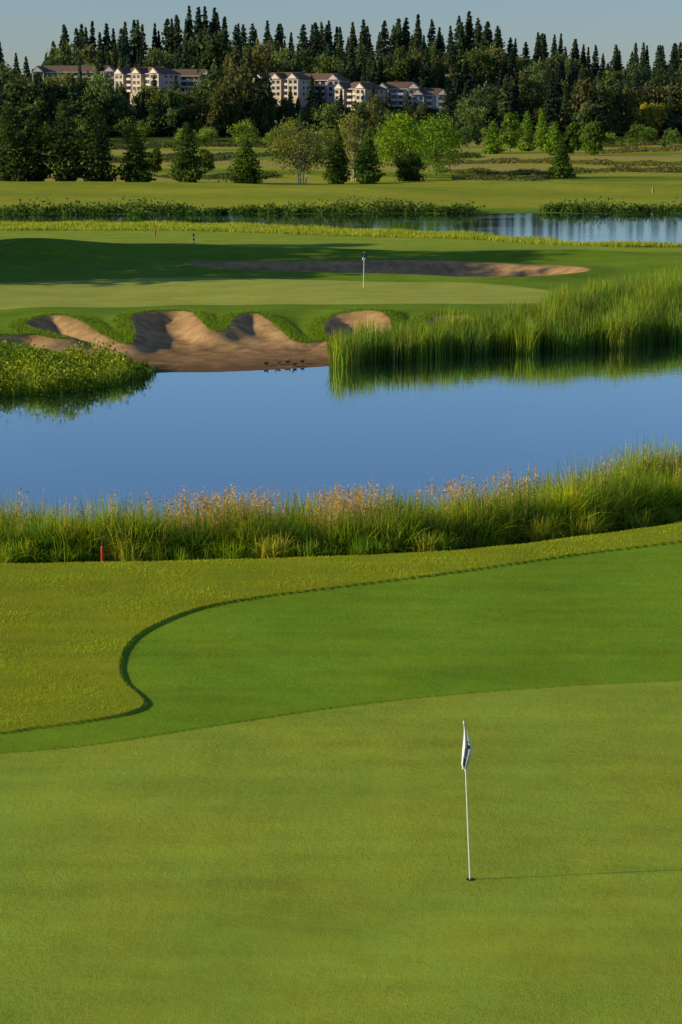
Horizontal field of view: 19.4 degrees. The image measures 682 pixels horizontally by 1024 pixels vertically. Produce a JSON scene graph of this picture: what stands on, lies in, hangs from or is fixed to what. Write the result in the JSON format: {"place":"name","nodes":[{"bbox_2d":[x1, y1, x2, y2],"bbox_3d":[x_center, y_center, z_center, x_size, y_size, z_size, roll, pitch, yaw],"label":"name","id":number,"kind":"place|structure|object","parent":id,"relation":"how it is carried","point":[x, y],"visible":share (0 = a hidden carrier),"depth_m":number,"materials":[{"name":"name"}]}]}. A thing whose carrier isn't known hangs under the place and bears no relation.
{"place":"outdoors","nodes":[
{"label":"outdoors","id":0,"kind":"place"},
{"bbox_2d":[0,76,681,733],"bbox_3d":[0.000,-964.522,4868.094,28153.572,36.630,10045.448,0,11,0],"label":"ground","id":1,"kind":"structure","parent":0,"point":[68,256],"depth_m":137.10,"materials":[{"name":"green plant"}]},
{"bbox_2d":[0,103,32,180],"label":"conifer tree","id":2,"kind":"object","parent":1,"relation":"on","point":[12,161],"visible":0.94,"depth_m":305.95,"materials":[{"name":"green plant"}]},
{"bbox_2d":[11,109,54,181],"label":"conifer tree","id":3,"kind":"object","parent":1,"relation":"on","point":[34,170],"visible":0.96,"depth_m":306.35,"materials":[{"name":"green plant"}]},
{"bbox_2d":[34,100,87,180],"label":"conifer tree","id":4,"kind":"object","parent":1,"relation":"on","point":[64,171],"visible":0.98,"depth_m":306.05,"materials":[{"name":"green plant"}]},
{"bbox_2d":[33,72,114,89],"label":"walls","id":5,"kind":"structure","parent":1,"relation":"on","point":[45,74],"depth_m":951.87,"materials":[{"name":"beige paint"}]},
{"bbox_2d":[32,72,113,80],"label":"trim","id":6,"kind":"structure","parent":5,"relation":"attached to","point":[67,72],"depth_m":951.53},
{"bbox_2d":[31,65,115,71],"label":"roof","id":7,"kind":"structure","parent":5,"relation":"on","point":[63,68],"depth_m":954.91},
{"bbox_2d":[33,67,112,71],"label":"gable panels","id":8,"kind":"object","parent":7,"relation":"attached to","point":[37,69],"visible":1,"depth_m":950.54,"materials":[{"name":"beige paint"}]},
{"bbox_2d":[35,73,113,81],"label":"windows","id":9,"kind":"structure","parent":5,"relation":"attached to","point":[111,74],"depth_m":951.98,"materials":[{"name":"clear glass"}]},
{"bbox_2d":[0,330,156,397],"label":"bank shrubs","id":10,"kind":"object","parent":1,"relation":"on","point":[46,374],"visible":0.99,"depth_m":86.02,"materials":[{"name":"green plant"}]},
{"bbox_2d":[75,104,121,181],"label":"conifer tree","id":11,"kind":"object","parent":1,"relation":"on","point":[98,166],"visible":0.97,"depth_m":306.11,"materials":[{"name":"green plant"}]},
{"bbox_2d":[101,546,103,561],"bbox_3d":[-5.514,1.032,46.020,0.070,0.510,0.070,0,11,0],"label":"red stake","id":12,"kind":"object","parent":1,"relation":"on","point":[102,553],"visible":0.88,"depth_m":45.98,"materials":[{"name":"paint"}]},
{"bbox_2d":[117,131,156,181],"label":"conifer tree","id":13,"kind":"object","parent":1,"relation":"on","point":[137,171],"visible":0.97,"depth_m":306.61,"materials":[{"name":"green plant"}]},
{"bbox_2d":[115,73,180,103],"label":"walls","id":14,"kind":"structure","parent":1,"relation":"on","point":[162,79],"depth_m":926.76,"materials":[{"name":"beige paint"}]},
{"bbox_2d":[114,73,177,93],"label":"trim","id":15,"kind":"structure","parent":14,"relation":"attached to","point":[150,80],"depth_m":925.34,"materials":[{"name":"white paint"}]},
{"bbox_2d":[115,75,177,90],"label":"windows","id":16,"kind":"structure","parent":14,"relation":"attached to","point":[134,82],"depth_m":927.43,"materials":[{"name":"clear glass"}]},
{"bbox_2d":[113,67,180,73],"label":"roof","id":17,"kind":"structure","parent":14,"relation":"on","point":[162,70],"depth_m":926.74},
{"bbox_2d":[114,69,156,73],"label":"gable panels","id":18,"kind":"object","parent":17,"relation":"attached to","point":[134,71],"visible":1,"depth_m":925.49,"materials":[{"name":"beige paint"}]},
{"bbox_2d":[146,147,162,175],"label":"deciduous tree","id":19,"kind":"object","parent":1,"relation":"on","point":[156,154],"visible":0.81,"depth_m":353.86,"materials":[{"name":"green plant"}]},
{"bbox_2d":[0,310,330,375],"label":"sand bunker","id":20,"kind":"object","parent":1,"relation":"on","point":[174,341],"visible":0.81,"depth_m":97.05},
{"bbox_2d":[167,122,206,181],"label":"conifer tree","id":21,"kind":"object","parent":1,"relation":"on","point":[185,163],"visible":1,"depth_m":301.45,"materials":[{"name":"green plant"}]},
{"bbox_2d":[181,75,206,95],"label":"walls","id":22,"kind":"structure","parent":1,"relation":"on","point":[187,83],"depth_m":936.31,"materials":[{"name":"beige paint"}]},
{"bbox_2d":[171,69,209,75],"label":"roof","id":23,"kind":"structure","parent":22,"relation":"on","point":[188,72],"depth_m":938.57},
{"bbox_2d":[181,80,203,92],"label":"trim","id":24,"kind":"structure","parent":22,"relation":"attached to","point":[189,81],"depth_m":935.00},
{"bbox_2d":[182,77,207,91],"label":"windows","id":25,"kind":"structure","parent":22,"relation":"attached to","point":[184,84],"depth_m":936.20,"materials":[{"name":"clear glass"}]},
{"bbox_2d":[194,147,216,175],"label":"deciduous tree","id":26,"kind":"object","parent":1,"relation":"on","point":[208,154],"visible":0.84,"depth_m":353.90,"materials":[{"name":"green plant"}]},
{"bbox_2d":[217,138,267,183],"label":"conifer tree","id":27,"kind":"object","parent":1,"relation":"on","point":[244,170],"visible":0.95,"depth_m":306.75,"materials":[{"name":"green plant"}]},
{"bbox_2d":[0,307,496,353],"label":"bunker lip grass","id":28,"kind":"structure","parent":1,"relation":"on","point":[218,319],"depth_m":100.95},
{"bbox_2d":[242,104,279,129],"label":"deciduous tree","id":29,"kind":"object","parent":1,"relation":"on","point":[268,116],"visible":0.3,"depth_m":862.06,"materials":[{"name":"green plant"}]},
{"bbox_2d":[0,277,557,309],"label":"putting green","id":30,"kind":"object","parent":1,"relation":"on","point":[136,292],"visible":0.98,"depth_m":117.96,"materials":[{"name":"green plant"}]},
{"bbox_2d":[362,253,366,287],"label":"golf flag","id":31,"kind":"object","parent":30,"relation":"on","point":[364,257],"visible":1,"depth_m":120.06,"materials":[{"name":"fabric"}]},
{"bbox_2d":[254,79,314,107],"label":"walls","id":32,"kind":"structure","parent":1,"relation":"on","point":[303,102],"depth_m":921.67,"materials":[{"name":"beige paint"}]},
{"bbox_2d":[253,78,308,98],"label":"trim","id":33,"kind":"structure","parent":32,"relation":"attached to","point":[287,87],"depth_m":920.73,"materials":[{"name":"white paint"}]},
{"bbox_2d":[252,72,315,79],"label":"roof","id":34,"kind":"structure","parent":32,"relation":"on","point":[286,75],"depth_m":923.23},
{"bbox_2d":[254,74,295,78],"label":"gable panels","id":35,"kind":"object","parent":34,"relation":"attached to","point":[291,76],"visible":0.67,"depth_m":920.05,"materials":[{"name":"beige paint"}]},
{"bbox_2d":[272,80,308,95],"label":"windows","id":36,"kind":"structure","parent":32,"relation":"attached to","point":[277,87],"depth_m":921.68,"materials":[{"name":"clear glass"}]},
{"bbox_2d":[258,114,349,183],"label":"birch tree","id":37,"kind":"object","parent":1,"relation":"on","point":[285,148],"visible":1,"depth_m":307.87,"materials":[{"name":"green plant"}]},
{"bbox_2d":[315,80,349,103],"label":"walls","id":38,"kind":"structure","parent":1,"relation":"on","point":[327,92],"depth_m":931.56,"materials":[{"name":"beige paint"}]},
{"bbox_2d":[303,73,350,80],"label":"roof","id":39,"kind":"structure","parent":38,"relation":"on","point":[321,76],"depth_m":935.25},
{"bbox_2d":[328,75,337,79],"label":"gable panels","id":40,"kind":"object","parent":39,"relation":"attached to","point":[332,77],"visible":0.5,"depth_m":927.05,"materials":[{"name":"beige paint"}]},
{"bbox_2d":[315,81,347,95],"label":"windows","id":41,"kind":"structure","parent":38,"relation":"attached to","point":[323,88],"depth_m":932.40,"materials":[{"name":"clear glass"}]},
{"bbox_2d":[315,80,347,97],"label":"trim","id":42,"kind":"structure","parent":38,"relation":"attached to","point":[324,85],"depth_m":931.34,"materials":[{"name":"white paint"}]},
{"bbox_2d":[321,125,351,183],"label":"conifer tree","id":43,"kind":"object","parent":1,"relation":"on","point":[334,175],"visible":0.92,"depth_m":314.60,"materials":[{"name":"green plant"}]},
{"bbox_2d":[0,680,681,1023],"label":"putting green","id":44,"kind":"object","parent":1,"relation":"on","point":[310,867],"visible":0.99,"depth_m":27.12,"materials":[{"name":"green plant"}]},
{"bbox_2d":[461,721,473,880],"bbox_3d":[1.697,3.866,26.489,0.154,2.270,0.119,-3,11,1],"label":"golf flag","id":45,"kind":"object","parent":44,"relation":"on","point":[466,749],"visible":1,"depth_m":26.35,"materials":[{"name":"white fabric"}]},
{"bbox_2d":[0,5,681,136],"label":"forest","id":46,"kind":"object","parent":1,"relation":"on","point":[229,91],"visible":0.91,"depth_m":955.85,"materials":[{"name":"green plant"}]},
{"bbox_2d":[0,431,681,563],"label":"tall grass","id":47,"kind":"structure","parent":1,"relation":"on","point":[631,495],"depth_m":48.82,"materials":[{"name":"green plant"}]},
{"bbox_2d":[0,194,681,214],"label":"waterside shrubs","id":48,"kind":"object","parent":1,"relation":"on","point":[98,208],"visible":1,"depth_m":227.13,"materials":[{"name":"green plant"}]},
{"bbox_2d":[0,219,681,246],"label":"waterside grass","id":49,"kind":"structure","parent":1,"relation":"on","point":[163,225],"depth_m":187.87,"materials":[{"name":"green plant"}]},
{"bbox_2d":[0,114,681,147],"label":"tree line","id":50,"kind":"object","parent":1,"relation":"on","point":[246,129],"visible":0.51,"depth_m":778.90,"materials":[{"name":"green plant"}]},
{"bbox_2d":[0,541,681,753],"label":"fairway","id":51,"kind":"structure","parent":1,"relation":"on","point":[613,616],"depth_m":38.59,"materials":[{"name":"green plant"}]},
{"bbox_2d":[2,140,681,180],"bbox_3d":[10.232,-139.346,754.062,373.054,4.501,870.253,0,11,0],"label":"meadow hedges","id":52,"kind":"object","parent":1,"relation":"on","point":[664,167],"visible":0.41,"depth_m":463.79,"materials":[{"name":"green plant"}]},
{"bbox_2d":[327,110,380,180],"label":"birch tree","id":53,"kind":"object","parent":1,"relation":"on","point":[352,145],"visible":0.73,"depth_m":327.99,"materials":[{"name":"green plant"}]},
{"bbox_2d":[323,310,392,337],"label":"sand bunker","id":54,"kind":"object","parent":1,"relation":"on","point":[345,320],"visible":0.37,"depth_m":103.26},
{"bbox_2d":[335,88,385,110],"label":"walls","id":55,"kind":"structure","parent":1,"relation":"on","point":[367,95],"depth_m":915.93,"materials":[{"name":"beige paint"}]},
{"bbox_2d":[334,88,382,108],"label":"trim","id":56,"kind":"structure","parent":55,"relation":"attached to","point":[355,93],"depth_m":914.62,"materials":[{"name":"white paint"}]},
{"bbox_2d":[333,82,385,88],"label":"roof","id":57,"kind":"structure","parent":55,"relation":"on","point":[352,85],"depth_m":915.81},
{"bbox_2d":[334,83,362,88],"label":"gable panels","id":58,"kind":"object","parent":57,"relation":"attached to","point":[338,86],"visible":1,"depth_m":915.37,"materials":[{"name":"beige paint"}]},
{"bbox_2d":[336,90,382,104],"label":"windows","id":59,"kind":"structure","parent":55,"relation":"attached to","point":[351,92],"depth_m":915.55,"materials":[{"name":"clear glass"}]},
{"bbox_2d":[350,130,386,183],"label":"conifer tree","id":60,"kind":"object","parent":1,"relation":"on","point":[365,166],"visible":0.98,"depth_m":306.66,"materials":[{"name":"green plant"}]},
{"bbox_2d":[183,259,589,276],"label":"sand bunker","id":61,"kind":"object","parent":1,"relation":"on","point":[455,268],"visible":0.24,"depth_m":138.83},
{"bbox_2d":[367,109,431,174],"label":"deciduous tree","id":62,"kind":"object","parent":1,"relation":"on","point":[406,130],"visible":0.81,"depth_m":346.12,"materials":[{"name":"green plant"}]},
{"bbox_2d":[386,88,418,105],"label":"walls","id":63,"kind":"structure","parent":1,"relation":"on","point":[403,95],"depth_m":924.72,"materials":[{"name":"beige paint"}]},
{"bbox_2d":[379,82,421,88],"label":"roof","id":64,"kind":"structure","parent":63,"relation":"on","point":[398,85],"depth_m":926.57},
{"bbox_2d":[380,84,417,87],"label":"gable panels","id":65,"kind":"object","parent":64,"relation":"attached to","point":[411,86],"visible":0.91,"depth_m":920.53,"materials":[{"name":"beige paint"}]},
{"bbox_2d":[386,90,415,104],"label":"windows","id":66,"kind":"structure","parent":63,"relation":"attached to","point":[400,97],"depth_m":924.94,"materials":[{"name":"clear glass"}]},
{"bbox_2d":[386,88,419,105],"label":"trim","id":67,"kind":"structure","parent":63,"relation":"attached to","point":[398,99],"depth_m":923.92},
{"bbox_2d":[391,150,428,181],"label":"bush","id":68,"kind":"object","parent":1,"relation":"on","point":[406,173],"visible":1,"depth_m":311.87,"materials":[{"name":"green plant"}]},
{"bbox_2d":[412,95,445,109],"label":"walls","id":69,"kind":"structure","parent":1,"relation":"on","point":[434,103],"depth_m":918.27,"materials":[{"name":"beige paint"}]},
{"bbox_2d":[410,95,443,107],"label":"trim","id":70,"kind":"structure","parent":69,"relation":"attached to","point":[429,100],"depth_m":917.20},
{"bbox_2d":[411,88,445,94],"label":"roof","id":71,"kind":"structure","parent":69,"relation":"on","point":[430,91],"depth_m":920.83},
{"bbox_2d":[413,90,445,94],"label":"gable panels","id":72,"kind":"object","parent":71,"relation":"attached to","point":[417,92],"visible":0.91,"depth_m":915.47,"materials":[{"name":"white paint"}]},
{"bbox_2d":[413,96,445,109],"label":"windows","id":73,"kind":"structure","parent":69,"relation":"attached to","point":[429,97],"depth_m":916.67,"materials":[{"name":"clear glass"}]},
{"bbox_2d":[403,109,469,174],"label":"deciduous tree","id":74,"kind":"object","parent":1,"relation":"on","point":[443,130],"visible":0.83,"depth_m":370.44,"materials":[{"name":"green plant"}]},
{"bbox_2d":[421,314,485,329],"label":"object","id":75,"kind":"object","parent":1,"relation":"on","point":[432,318],"visible":0.07,"depth_m":102.96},
{"bbox_2d":[482,121,506,153],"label":"conifer tree","id":76,"kind":"object","parent":1,"relation":"on","point":[489,147],"visible":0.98,"depth_m":599.69,"materials":[{"name":"green plant"}]},
{"bbox_2d":[320,262,681,366],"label":"reed bed","id":77,"kind":"object","parent":1,"relation":"on","point":[625,314],"visible":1,"depth_m":99.11,"materials":[{"name":"green plant"}]},
{"bbox_2d":[498,112,526,151],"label":"deciduous tree","id":78,"kind":"object","parent":1,"relation":"on","point":[508,139],"visible":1,"depth_m":629.58,"materials":[{"name":"green plant"}]},
{"bbox_2d":[516,111,536,150],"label":"conifer tree","id":79,"kind":"object","parent":1,"relation":"on","point":[527,137],"visible":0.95,"depth_m":652.45,"materials":[{"name":"green plant"}]},
{"bbox_2d":[534,109,548,149],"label":"conifer tree","id":80,"kind":"object","parent":1,"relation":"on","point":[541,132],"visible":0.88,"depth_m":675.92,"materials":[{"name":"green plant"}]},
{"bbox_2d":[540,122,565,154],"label":"conifer tree","id":81,"kind":"object","parent":1,"relation":"on","point":[554,135],"visible":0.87,"depth_m":572.04,"materials":[{"name":"green plant"}]},
{"bbox_2d":[544,141,578,178],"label":"conifer tree","id":82,"kind":"object","parent":1,"relation":"on","point":[560,168],"visible":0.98,"depth_m":347.11,"materials":[{"name":"green plant"}]},
{"bbox_2d":[562,121,585,154],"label":"deciduous tree","id":83,"kind":"object","parent":1,"relation":"on","point":[574,143],"visible":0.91,"depth_m":570.90,"materials":[{"name":"green plant"}]},
{"bbox_2d":[577,120,611,155],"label":"deciduous tree","id":84,"kind":"object","parent":1,"relation":"on","point":[595,139],"visible":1,"depth_m":562.14,"materials":[{"name":"green plant"}]},
{"bbox_2d":[629,101,668,131],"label":"deciduous tree","id":85,"kind":"object","parent":1,"relation":"on","point":[650,116],"visible":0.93,"depth_m":859.33,"materials":[{"name":"green plant"}]},
{"bbox_2d":[0,341,681,522],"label":"pond water","id":86,"kind":"structure","parent":0,"point":[413,425],"depth_m":73.67,"materials":[{"name":"blue liquid"}]},
{"bbox_2d":[0,213,681,242],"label":"pond water","id":87,"kind":"structure","parent":0,"point":[624,227],"depth_m":208.91,"materials":[{"name":"blue liquid"}]},
{"bbox_2d":[0,0,681,88],"label":"sky","id":88,"kind":"structure","parent":0,"point":[28,28],"materials":[{"name":"blue"}]}
]}

